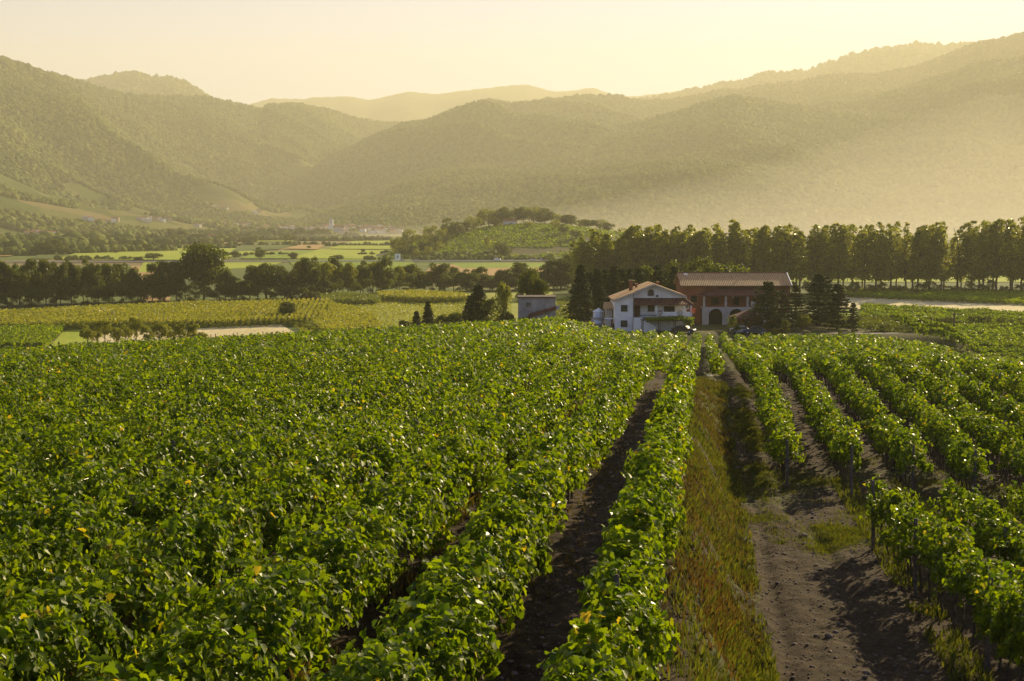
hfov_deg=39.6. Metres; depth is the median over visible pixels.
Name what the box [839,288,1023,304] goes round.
hedge vegetation
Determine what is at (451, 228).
tree
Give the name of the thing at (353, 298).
hedge vegetation
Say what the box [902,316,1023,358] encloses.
vine row
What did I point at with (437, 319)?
bush
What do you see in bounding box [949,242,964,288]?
poplar tree
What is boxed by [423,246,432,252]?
tree
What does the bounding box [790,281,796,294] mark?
bush
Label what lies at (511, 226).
hill vineyard
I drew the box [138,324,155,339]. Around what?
tree
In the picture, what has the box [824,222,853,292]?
poplar tree
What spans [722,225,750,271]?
poplar tree
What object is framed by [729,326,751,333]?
parked car
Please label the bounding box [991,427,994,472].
vineyard post
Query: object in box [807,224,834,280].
poplar tree
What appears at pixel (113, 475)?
vine row
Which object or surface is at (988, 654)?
vineyard post
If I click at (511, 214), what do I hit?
tree
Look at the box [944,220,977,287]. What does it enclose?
poplar tree
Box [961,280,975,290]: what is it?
bush
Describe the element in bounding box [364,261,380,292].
tree
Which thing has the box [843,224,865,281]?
poplar tree
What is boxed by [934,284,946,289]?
bush
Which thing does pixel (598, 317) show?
metal silo
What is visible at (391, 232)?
village house
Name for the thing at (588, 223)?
tree
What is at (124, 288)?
bush
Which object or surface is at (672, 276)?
conifer tree
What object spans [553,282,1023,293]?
meadow
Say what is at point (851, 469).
vineyard post
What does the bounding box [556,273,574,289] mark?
bush
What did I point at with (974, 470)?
vineyard post
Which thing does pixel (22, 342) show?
vine row
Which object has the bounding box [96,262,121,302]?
tree
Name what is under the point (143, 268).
meadow
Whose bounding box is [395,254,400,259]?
billboard
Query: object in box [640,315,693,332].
pergola
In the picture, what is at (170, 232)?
tree
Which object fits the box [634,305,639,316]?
door
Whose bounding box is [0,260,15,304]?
tree
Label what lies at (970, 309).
vine row
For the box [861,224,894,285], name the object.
poplar tree
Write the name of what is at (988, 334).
vine row
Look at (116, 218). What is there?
village house
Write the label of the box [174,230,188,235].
tree
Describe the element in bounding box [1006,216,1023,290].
poplar tree
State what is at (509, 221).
village house
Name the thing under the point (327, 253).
meadow
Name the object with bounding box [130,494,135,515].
vineyard post
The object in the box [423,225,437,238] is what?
tree
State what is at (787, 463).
vineyard post
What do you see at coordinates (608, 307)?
annex
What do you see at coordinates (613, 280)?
conifer tree
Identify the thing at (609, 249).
poplar tree
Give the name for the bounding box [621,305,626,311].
window
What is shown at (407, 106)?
mountain
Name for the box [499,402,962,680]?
stones
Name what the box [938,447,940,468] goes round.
vineyard post
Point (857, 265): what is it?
poplar tree
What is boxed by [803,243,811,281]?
poplar tree
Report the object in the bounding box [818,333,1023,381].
vine row
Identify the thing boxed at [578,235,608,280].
poplar tree
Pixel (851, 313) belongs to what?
meadow
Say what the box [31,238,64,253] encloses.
tree
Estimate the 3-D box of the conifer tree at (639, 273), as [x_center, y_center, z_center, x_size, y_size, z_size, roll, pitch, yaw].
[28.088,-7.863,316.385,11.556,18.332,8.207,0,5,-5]
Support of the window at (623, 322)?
in the farmhouse at (644, 300)
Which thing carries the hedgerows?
on the ground at (784, 628)
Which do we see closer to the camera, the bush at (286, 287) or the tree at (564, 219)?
the bush at (286, 287)
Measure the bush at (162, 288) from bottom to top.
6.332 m
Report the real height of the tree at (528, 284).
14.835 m
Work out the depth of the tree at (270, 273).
498.06 m
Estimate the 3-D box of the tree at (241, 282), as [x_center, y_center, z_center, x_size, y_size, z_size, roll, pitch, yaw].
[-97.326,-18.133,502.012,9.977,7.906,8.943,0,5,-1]
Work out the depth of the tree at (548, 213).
1229.57 m
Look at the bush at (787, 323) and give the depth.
257.38 m
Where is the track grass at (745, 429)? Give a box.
[724,382,800,544]
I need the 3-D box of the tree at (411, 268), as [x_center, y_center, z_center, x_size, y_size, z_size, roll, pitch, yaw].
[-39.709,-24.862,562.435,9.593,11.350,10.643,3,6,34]
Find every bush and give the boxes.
[0,292,17,307]
[11,288,32,307]
[23,286,41,306]
[34,288,59,305]
[47,283,67,305]
[60,287,81,305]
[78,285,98,304]
[90,284,109,304]
[100,281,120,303]
[114,284,134,303]
[127,283,148,302]
[142,286,161,302]
[153,285,172,301]
[167,282,185,301]
[181,284,199,301]
[193,285,214,300]
[208,284,230,300]
[224,285,243,300]
[231,285,252,300]
[246,280,267,299]
[261,281,280,298]
[276,285,296,299]
[278,286,295,298]
[292,283,310,298]
[292,286,310,299]
[303,284,323,298]
[307,291,319,299]
[321,280,337,292]
[326,279,343,292]
[343,277,362,291]
[352,277,373,292]
[372,272,392,293]
[392,281,410,289]
[399,320,412,325]
[402,273,420,288]
[414,280,435,290]
[431,313,447,324]
[435,274,455,290]
[441,311,468,322]
[450,274,471,291]
[462,273,480,291]
[474,296,505,322]
[480,278,499,291]
[492,273,512,288]
[499,311,514,321]
[509,278,519,290]
[542,273,559,289]
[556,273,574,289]
[726,315,740,333]
[781,319,790,334]
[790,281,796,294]
[801,281,812,296]
[846,281,860,296]
[861,284,878,291]
[863,325,877,331]
[876,281,887,291]
[878,324,893,330]
[895,285,910,290]
[908,282,926,291]
[922,280,936,290]
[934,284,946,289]
[941,317,956,323]
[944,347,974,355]
[946,286,960,289]
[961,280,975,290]
[964,315,974,323]
[972,315,984,323]
[974,283,986,290]
[982,316,992,322]
[985,279,996,289]
[996,316,1005,323]
[999,285,1010,291]
[1011,284,1023,290]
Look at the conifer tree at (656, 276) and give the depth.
313.24 m
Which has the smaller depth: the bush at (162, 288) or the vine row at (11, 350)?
the vine row at (11, 350)
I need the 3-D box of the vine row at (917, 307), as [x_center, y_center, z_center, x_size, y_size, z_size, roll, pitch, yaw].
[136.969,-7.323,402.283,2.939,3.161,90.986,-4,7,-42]
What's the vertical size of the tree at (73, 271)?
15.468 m
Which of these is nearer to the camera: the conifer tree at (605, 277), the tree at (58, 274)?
the conifer tree at (605, 277)
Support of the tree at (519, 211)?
on the ground at (784, 628)
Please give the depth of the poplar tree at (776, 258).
527.09 m
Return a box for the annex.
[603,301,613,327]
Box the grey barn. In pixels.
[517,295,558,318]
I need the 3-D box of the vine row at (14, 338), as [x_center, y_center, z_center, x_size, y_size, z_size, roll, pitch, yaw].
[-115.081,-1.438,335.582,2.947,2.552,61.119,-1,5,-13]
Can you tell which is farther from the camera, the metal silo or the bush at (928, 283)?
the bush at (928, 283)
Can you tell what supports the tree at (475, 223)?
on the ground at (784, 628)
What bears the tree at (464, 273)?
on the meadow at (514, 305)
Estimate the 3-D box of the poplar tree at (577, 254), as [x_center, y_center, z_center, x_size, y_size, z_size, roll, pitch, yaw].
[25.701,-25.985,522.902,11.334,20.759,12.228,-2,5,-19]
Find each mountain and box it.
[0,110,338,235]
[249,85,675,121]
[314,37,1023,205]
[742,45,953,82]
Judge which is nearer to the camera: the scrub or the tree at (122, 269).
the scrub
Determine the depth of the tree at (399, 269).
548.73 m
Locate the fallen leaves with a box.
[455,383,681,680]
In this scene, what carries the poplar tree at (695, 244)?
on the ground at (784, 628)
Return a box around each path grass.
[731,455,1023,555]
[778,515,870,564]
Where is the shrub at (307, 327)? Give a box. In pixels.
[303,325,314,329]
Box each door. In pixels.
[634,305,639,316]
[664,306,674,311]
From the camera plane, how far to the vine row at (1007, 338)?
318.62 m
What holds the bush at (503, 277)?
on the meadow at (514, 305)
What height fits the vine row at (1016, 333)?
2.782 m
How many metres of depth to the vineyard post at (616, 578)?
20.82 m
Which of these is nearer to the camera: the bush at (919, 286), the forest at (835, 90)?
the bush at (919, 286)
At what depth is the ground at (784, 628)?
39.61 m
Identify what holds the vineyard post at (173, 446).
on the ground at (784, 628)
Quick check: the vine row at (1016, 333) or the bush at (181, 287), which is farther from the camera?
the bush at (181, 287)
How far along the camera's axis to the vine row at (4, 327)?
349.77 m
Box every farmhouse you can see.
[608,280,693,331]
[674,272,791,324]
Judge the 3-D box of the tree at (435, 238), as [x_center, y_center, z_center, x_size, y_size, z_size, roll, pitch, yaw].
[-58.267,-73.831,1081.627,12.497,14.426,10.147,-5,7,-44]
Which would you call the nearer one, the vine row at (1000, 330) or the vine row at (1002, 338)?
the vine row at (1002, 338)
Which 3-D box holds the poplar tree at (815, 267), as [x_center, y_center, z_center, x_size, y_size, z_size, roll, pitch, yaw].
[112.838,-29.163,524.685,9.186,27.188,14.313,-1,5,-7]
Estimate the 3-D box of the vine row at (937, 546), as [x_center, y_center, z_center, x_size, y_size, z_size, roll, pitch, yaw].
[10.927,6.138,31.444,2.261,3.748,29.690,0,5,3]
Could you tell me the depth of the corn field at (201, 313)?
390.62 m
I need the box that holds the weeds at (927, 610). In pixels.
[830,474,1023,680]
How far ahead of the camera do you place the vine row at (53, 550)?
30.86 m
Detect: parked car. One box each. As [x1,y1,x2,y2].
[672,325,696,333]
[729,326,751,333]
[743,326,766,333]
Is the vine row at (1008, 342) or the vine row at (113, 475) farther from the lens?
the vine row at (1008, 342)
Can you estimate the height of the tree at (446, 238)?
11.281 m
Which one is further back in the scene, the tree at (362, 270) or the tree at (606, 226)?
the tree at (606, 226)
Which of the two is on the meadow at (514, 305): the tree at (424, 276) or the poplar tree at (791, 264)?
the tree at (424, 276)
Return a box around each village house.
[87,216,93,220]
[111,216,119,221]
[136,216,144,220]
[163,216,171,221]
[193,223,201,227]
[339,229,348,232]
[368,229,375,233]
[378,229,384,233]
[387,231,396,233]
[503,220,516,224]
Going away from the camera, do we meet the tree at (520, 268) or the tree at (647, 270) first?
the tree at (647, 270)
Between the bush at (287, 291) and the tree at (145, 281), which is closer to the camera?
the tree at (145, 281)
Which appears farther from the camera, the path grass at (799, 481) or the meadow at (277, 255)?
the meadow at (277, 255)
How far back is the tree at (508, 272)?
560.20 m
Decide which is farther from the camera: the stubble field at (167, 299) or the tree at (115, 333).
the stubble field at (167, 299)
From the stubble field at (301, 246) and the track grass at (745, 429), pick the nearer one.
the track grass at (745, 429)
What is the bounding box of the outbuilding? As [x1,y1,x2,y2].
[728,308,763,327]
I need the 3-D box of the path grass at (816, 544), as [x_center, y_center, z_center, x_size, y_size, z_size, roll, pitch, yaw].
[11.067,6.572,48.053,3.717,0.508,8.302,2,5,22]
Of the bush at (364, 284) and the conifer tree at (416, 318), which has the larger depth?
the bush at (364, 284)
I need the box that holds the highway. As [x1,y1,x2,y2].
[134,259,1007,261]
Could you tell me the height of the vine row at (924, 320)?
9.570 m
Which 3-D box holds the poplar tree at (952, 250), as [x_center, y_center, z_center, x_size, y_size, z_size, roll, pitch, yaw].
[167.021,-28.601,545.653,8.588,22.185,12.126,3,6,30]
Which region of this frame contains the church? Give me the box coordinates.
[329,217,344,231]
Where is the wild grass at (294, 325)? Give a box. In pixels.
[287,321,318,330]
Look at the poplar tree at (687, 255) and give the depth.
523.10 m
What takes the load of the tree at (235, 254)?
on the ground at (784, 628)
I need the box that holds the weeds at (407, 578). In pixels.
[20,398,590,680]
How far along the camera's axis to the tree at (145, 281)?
488.17 m
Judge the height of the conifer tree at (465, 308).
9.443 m
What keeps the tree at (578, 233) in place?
on the ground at (784, 628)
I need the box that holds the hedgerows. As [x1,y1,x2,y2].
[0,227,555,259]
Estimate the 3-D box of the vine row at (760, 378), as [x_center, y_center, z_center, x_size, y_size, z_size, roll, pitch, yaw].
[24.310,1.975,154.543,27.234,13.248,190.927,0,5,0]
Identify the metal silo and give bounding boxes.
[591,308,604,327]
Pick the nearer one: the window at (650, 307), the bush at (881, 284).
the window at (650, 307)
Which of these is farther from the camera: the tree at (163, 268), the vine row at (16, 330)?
the tree at (163, 268)
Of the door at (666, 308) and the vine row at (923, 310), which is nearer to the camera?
the door at (666, 308)
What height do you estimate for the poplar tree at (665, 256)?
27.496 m
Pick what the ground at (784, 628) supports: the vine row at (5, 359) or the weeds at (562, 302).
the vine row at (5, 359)
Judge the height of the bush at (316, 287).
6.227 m
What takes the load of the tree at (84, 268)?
on the ground at (784, 628)
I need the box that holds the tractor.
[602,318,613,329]
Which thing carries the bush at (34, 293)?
on the ground at (784, 628)
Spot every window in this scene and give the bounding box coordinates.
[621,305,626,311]
[621,320,626,326]
[647,289,653,295]
[648,305,653,311]
[691,295,696,302]
[711,297,718,304]
[732,297,739,304]
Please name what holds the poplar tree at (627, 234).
on the ground at (784, 628)
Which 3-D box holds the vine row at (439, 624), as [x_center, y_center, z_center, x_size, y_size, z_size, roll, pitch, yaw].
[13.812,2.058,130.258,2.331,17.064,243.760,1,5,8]
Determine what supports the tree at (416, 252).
on the ground at (784, 628)
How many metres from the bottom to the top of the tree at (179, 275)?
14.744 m
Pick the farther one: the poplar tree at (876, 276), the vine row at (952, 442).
the poplar tree at (876, 276)
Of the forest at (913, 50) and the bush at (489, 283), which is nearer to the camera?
the bush at (489, 283)
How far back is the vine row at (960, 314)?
395.39 m
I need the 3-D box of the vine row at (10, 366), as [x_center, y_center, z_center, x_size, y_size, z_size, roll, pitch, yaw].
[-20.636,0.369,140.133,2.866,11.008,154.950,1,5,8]
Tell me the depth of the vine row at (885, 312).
394.48 m
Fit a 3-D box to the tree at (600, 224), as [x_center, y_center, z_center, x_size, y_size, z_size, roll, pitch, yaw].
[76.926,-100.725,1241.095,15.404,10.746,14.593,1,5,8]
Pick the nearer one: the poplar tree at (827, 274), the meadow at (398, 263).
the poplar tree at (827, 274)
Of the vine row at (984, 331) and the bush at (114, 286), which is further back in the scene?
the bush at (114, 286)
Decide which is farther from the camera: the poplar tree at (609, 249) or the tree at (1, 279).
the poplar tree at (609, 249)
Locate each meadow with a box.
[51,329,89,345]
[62,247,254,259]
[139,262,280,271]
[243,250,314,257]
[287,259,421,277]
[296,249,393,258]
[300,290,572,332]
[328,240,390,248]
[451,263,542,267]
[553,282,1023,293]
[563,259,1023,281]
[840,310,859,316]
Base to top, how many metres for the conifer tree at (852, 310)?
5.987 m
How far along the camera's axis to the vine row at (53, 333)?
327.61 m
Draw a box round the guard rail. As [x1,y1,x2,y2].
[5,260,519,262]
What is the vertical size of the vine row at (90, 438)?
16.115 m
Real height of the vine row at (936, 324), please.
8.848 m
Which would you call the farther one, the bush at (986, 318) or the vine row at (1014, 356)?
the bush at (986, 318)
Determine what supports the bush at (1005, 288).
on the ground at (784, 628)
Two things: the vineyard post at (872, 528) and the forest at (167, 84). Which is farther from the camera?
the forest at (167, 84)
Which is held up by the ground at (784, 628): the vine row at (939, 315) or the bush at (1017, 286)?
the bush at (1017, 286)
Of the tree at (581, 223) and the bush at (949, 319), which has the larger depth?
the tree at (581, 223)
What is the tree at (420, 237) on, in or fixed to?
on the ground at (784, 628)
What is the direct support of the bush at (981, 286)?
on the ground at (784, 628)
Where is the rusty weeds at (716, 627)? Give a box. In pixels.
[666,520,775,680]
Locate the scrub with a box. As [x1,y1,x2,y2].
[793,315,940,332]
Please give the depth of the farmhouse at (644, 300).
264.93 m
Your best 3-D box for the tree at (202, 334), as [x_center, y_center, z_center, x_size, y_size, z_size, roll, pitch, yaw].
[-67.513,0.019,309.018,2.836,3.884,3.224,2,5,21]
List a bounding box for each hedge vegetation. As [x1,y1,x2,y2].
[319,291,382,304]
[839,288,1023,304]
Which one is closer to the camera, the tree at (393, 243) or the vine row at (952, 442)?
the vine row at (952, 442)
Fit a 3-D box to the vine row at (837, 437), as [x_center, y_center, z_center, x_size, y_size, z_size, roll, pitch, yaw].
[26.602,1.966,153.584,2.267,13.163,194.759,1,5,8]
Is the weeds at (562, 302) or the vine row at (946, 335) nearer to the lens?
the vine row at (946, 335)
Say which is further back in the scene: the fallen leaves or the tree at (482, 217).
the tree at (482, 217)
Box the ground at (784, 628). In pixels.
[0,226,1023,680]
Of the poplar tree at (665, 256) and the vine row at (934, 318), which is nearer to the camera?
the vine row at (934, 318)
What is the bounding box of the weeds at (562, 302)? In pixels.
[555,296,582,317]
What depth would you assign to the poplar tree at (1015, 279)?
545.49 m
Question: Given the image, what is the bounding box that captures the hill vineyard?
[386,222,658,257]
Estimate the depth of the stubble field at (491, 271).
798.59 m
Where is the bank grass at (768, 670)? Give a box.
[660,376,787,680]
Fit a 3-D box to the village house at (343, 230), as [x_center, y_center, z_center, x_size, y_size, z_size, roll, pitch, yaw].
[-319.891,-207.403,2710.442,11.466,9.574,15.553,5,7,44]
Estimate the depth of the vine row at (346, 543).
23.11 m
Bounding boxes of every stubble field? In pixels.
[131,266,170,301]
[285,244,324,248]
[425,264,542,275]
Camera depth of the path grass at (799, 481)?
59.17 m
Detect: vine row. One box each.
[0,316,559,449]
[0,316,579,460]
[0,316,597,467]
[0,317,547,422]
[0,318,525,412]
[0,319,613,510]
[0,320,488,392]
[0,320,494,402]
[0,322,10,331]
[0,322,446,384]
[0,323,20,337]
[0,323,30,347]
[0,323,450,381]
[0,323,628,551]
[0,325,381,365]
[0,325,418,369]
[0,326,386,369]
[0,328,355,365]
[0,328,642,616]
[0,330,657,680]
[0,333,238,353]
[0,340,136,351]
[1,329,331,357]
[1,335,182,351]
[1,337,227,352]
[1,340,146,350]
[2,334,243,353]
[4,323,37,347]
[5,330,310,357]
[16,321,46,346]
[25,324,56,347]
[36,322,65,347]
[77,330,673,680]
[310,332,686,680]
[536,332,701,680]
[705,333,725,374]
[719,331,806,481]
[733,333,863,488]
[747,333,934,498]
[762,332,992,492]
[776,333,1023,488]
[792,334,1023,440]
[805,332,1023,405]
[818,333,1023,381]
[834,333,1023,373]
[848,332,1023,364]
[859,474,1023,680]
[860,303,1022,313]
[860,305,1023,315]
[860,311,1008,323]
[860,312,968,323]
[860,312,985,323]
[861,304,1023,314]
[861,306,1023,317]
[861,307,1023,318]
[861,309,1023,320]
[863,303,1023,312]
[863,334,1012,363]
[864,309,1023,320]
[865,306,1023,316]
[875,334,1023,363]
[890,335,1018,361]
[893,313,1023,353]
[895,313,1023,353]
[899,315,1023,356]
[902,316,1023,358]
[905,339,1023,361]
[906,316,1022,359]
[910,321,1023,358]
[914,324,997,359]
[922,342,1012,360]
[927,474,1023,588]
[942,321,1023,326]
[946,327,1023,331]
[948,323,1022,328]
[952,325,1023,331]
[955,328,1023,332]
[962,329,1023,334]
[962,331,1023,337]
[964,332,1021,337]
[966,335,1023,340]
[971,337,1022,341]
[972,339,1023,343]
[975,341,1023,346]
[976,341,1023,348]
[1000,478,1023,524]
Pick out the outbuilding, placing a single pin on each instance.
(745, 313)
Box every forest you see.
[0,55,406,237]
[78,70,209,95]
[273,31,1023,222]
[303,93,1023,234]
[639,40,973,99]
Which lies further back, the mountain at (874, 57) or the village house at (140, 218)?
the mountain at (874, 57)
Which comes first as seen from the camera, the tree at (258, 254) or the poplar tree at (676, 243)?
the poplar tree at (676, 243)
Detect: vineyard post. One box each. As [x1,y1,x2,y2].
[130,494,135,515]
[172,441,175,461]
[442,446,445,501]
[614,574,619,642]
[786,440,788,486]
[850,447,853,496]
[871,480,874,549]
[885,421,887,464]
[911,445,914,496]
[913,518,917,595]
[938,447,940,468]
[973,450,976,490]
[985,572,993,672]
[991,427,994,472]
[1002,524,1007,561]
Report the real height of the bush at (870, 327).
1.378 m
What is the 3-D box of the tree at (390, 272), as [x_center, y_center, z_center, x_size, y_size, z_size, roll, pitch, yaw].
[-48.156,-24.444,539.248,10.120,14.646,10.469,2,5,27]
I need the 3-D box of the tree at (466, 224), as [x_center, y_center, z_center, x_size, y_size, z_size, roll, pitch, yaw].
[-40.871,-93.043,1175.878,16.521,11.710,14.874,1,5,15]
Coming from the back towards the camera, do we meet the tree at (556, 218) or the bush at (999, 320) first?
the tree at (556, 218)
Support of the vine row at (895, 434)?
on the ground at (784, 628)
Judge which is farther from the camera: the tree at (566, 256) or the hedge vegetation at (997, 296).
the tree at (566, 256)
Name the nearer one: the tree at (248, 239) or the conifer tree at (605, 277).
the conifer tree at (605, 277)
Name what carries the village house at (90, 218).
on the mountain at (217, 195)
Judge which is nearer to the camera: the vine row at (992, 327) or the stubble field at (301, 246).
the vine row at (992, 327)
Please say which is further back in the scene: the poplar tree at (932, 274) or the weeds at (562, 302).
the poplar tree at (932, 274)
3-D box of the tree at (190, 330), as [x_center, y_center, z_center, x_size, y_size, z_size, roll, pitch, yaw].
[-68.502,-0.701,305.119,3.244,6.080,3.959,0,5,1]
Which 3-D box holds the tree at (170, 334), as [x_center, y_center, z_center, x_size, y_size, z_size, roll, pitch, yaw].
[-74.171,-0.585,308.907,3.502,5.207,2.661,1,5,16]
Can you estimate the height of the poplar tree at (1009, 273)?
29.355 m
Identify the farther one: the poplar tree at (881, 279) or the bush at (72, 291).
the poplar tree at (881, 279)
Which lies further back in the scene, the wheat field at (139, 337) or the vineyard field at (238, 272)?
the vineyard field at (238, 272)
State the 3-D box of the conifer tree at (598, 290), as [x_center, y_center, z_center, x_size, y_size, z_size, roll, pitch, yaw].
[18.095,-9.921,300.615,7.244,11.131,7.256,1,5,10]
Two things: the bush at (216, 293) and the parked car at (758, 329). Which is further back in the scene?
the bush at (216, 293)
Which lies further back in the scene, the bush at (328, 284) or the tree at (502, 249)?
the tree at (502, 249)
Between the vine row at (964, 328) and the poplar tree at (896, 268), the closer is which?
the vine row at (964, 328)
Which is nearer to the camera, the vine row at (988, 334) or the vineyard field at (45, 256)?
the vine row at (988, 334)
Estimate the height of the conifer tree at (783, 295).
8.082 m
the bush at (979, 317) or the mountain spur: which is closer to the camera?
the bush at (979, 317)
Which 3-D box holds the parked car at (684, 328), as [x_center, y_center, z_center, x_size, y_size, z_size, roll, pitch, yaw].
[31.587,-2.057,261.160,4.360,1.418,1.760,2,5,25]
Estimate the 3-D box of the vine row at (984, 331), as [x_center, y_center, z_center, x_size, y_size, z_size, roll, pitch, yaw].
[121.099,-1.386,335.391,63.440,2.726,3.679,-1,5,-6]
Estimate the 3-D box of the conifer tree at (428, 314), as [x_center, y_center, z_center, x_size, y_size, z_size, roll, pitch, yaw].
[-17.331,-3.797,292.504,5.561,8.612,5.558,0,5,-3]
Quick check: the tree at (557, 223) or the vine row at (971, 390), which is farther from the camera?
the tree at (557, 223)
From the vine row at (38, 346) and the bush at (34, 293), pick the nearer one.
the vine row at (38, 346)
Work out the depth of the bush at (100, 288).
471.14 m
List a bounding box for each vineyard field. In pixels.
[32,254,57,258]
[216,268,257,283]
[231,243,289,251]
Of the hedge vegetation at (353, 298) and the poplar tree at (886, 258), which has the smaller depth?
the hedge vegetation at (353, 298)
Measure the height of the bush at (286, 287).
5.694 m
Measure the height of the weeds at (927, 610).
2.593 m
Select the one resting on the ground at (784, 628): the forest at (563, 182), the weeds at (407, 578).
the weeds at (407, 578)
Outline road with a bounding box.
[835,333,881,333]
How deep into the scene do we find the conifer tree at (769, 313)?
261.59 m
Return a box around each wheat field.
[90,329,182,342]
[185,324,293,337]
[842,297,1023,311]
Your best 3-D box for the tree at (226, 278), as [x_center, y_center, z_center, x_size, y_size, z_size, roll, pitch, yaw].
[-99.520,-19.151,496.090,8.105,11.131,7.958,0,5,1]
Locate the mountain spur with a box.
[427,104,1023,219]
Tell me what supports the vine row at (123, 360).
on the ground at (784, 628)
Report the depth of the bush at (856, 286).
520.37 m
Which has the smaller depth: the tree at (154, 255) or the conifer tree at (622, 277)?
the conifer tree at (622, 277)
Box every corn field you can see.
[0,297,335,329]
[312,302,381,330]
[376,289,467,303]
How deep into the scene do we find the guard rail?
943.12 m
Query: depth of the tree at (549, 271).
567.25 m
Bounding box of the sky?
[0,0,1023,104]
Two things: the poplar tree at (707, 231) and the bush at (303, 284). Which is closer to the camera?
the bush at (303, 284)
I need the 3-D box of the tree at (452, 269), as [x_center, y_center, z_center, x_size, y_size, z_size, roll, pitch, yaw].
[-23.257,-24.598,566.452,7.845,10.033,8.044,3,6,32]
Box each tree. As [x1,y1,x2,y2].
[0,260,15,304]
[0,274,4,293]
[8,263,31,306]
[19,258,44,299]
[30,245,49,253]
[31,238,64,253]
[32,258,56,303]
[46,261,72,304]
[53,247,72,254]
[61,260,81,298]
[75,259,93,300]
[79,324,96,341]
[81,263,105,303]
[91,328,102,341]
[94,319,112,341]
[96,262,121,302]
[108,327,124,341]
[113,262,129,298]
[120,323,134,338]
[122,267,143,301]
[127,317,142,341]
[131,256,143,259]
[138,278,147,298]
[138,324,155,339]
[142,243,153,251]
[143,263,158,294]
[144,253,163,260]
[150,322,167,339]
[153,260,175,297]
[160,244,166,250]
[165,260,188,295]
[165,326,175,338]
[167,228,177,237]
[172,323,186,338]
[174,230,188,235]
[179,242,230,298]
[186,324,199,337]
[198,331,207,337]
[214,270,236,299]
[230,278,249,297]
[231,250,239,259]
[243,262,288,298]
[243,280,261,297]
[244,236,254,241]
[255,247,267,257]
[274,272,300,297]
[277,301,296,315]
[282,234,291,239]
[287,252,298,258]
[289,260,308,296]
[297,256,322,289]
[313,261,337,288]
[328,256,344,291]
[332,255,343,259]
[336,262,358,291]
[353,260,370,292]
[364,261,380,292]
[371,257,398,289]
[389,237,402,253]
[393,265,405,289]
[397,237,408,248]
[397,241,408,255]
[402,228,417,244]
[403,263,422,287]
[405,244,418,257]
[411,249,419,256]
[412,310,420,325]
[413,232,429,247]
[415,271,433,286]
[418,240,434,252]
[420,302,437,325]
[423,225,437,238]
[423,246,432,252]
[426,262,454,288]
[428,234,443,249]
[436,228,447,236]
[440,218,462,236]
[441,234,449,246]
[449,266,460,289]
[454,269,479,288]
[455,221,471,232]
[455,224,464,235]
[461,295,471,316]
[462,283,495,321]
[464,216,483,230]
[468,266,492,284]
[475,213,486,227]
[477,208,497,225]
[484,236,490,247]
[489,218,500,226]
[492,206,510,223]
[493,242,511,256]
[494,268,518,287]
[495,281,512,312]
[504,210,518,220]
[510,262,532,285]
[512,207,532,222]
[515,267,549,301]
[522,221,532,226]
[523,206,544,222]
[536,208,555,222]
[538,265,566,286]
[540,257,573,288]
[547,213,560,223]
[550,220,560,227]
[557,224,569,232]
[558,214,576,225]
[558,254,570,284]
[560,264,594,321]
[568,272,601,309]
[569,230,582,237]
[569,240,600,273]
[570,242,598,282]
[574,219,584,226]
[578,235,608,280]
[581,219,597,226]
[585,267,607,317]
[588,228,621,273]
[593,219,607,228]
[598,268,618,309]
[599,234,643,272]
[601,265,621,309]
[602,222,614,229]
[609,237,636,282]
[618,225,645,274]
[618,268,628,290]
[624,268,634,285]
[627,264,646,286]
[633,224,670,270]
[633,264,653,284]
[636,226,662,266]
[650,264,668,287]
[651,259,678,289]
[654,224,671,279]
[663,264,678,290]
[665,224,697,271]
[665,230,700,265]
[683,255,713,271]
[686,230,710,270]
[692,227,721,268]
[695,223,741,269]
[704,262,750,271]
[720,219,752,262]
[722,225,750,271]
[736,281,796,331]
[741,228,774,271]
[744,230,757,267]
[753,224,776,271]
[766,226,791,271]
[768,290,799,329]
[776,223,806,280]
[781,225,814,292]
[785,285,808,323]
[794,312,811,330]
[795,273,838,325]
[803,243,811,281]
[804,225,829,282]
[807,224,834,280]
[813,284,860,328]
[814,276,842,319]
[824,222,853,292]
[833,234,851,284]
[841,302,864,331]
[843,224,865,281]
[850,232,862,287]
[857,224,878,288]
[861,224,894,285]
[876,222,900,289]
[878,248,896,282]
[892,221,924,285]
[893,236,903,287]
[896,238,916,288]
[908,225,941,290]
[913,225,949,289]
[927,221,948,289]
[940,238,957,288]
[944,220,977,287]
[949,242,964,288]
[963,224,991,288]
[977,220,991,289]
[983,218,1016,289]
[1000,219,1022,289]
[1000,241,1018,289]
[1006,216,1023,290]
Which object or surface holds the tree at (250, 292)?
on the ground at (784, 628)
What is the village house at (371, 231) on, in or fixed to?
on the ground at (784, 628)
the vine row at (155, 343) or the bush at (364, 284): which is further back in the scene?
the bush at (364, 284)
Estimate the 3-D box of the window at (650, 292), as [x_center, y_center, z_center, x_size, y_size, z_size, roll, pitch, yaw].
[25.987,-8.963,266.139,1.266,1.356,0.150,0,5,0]

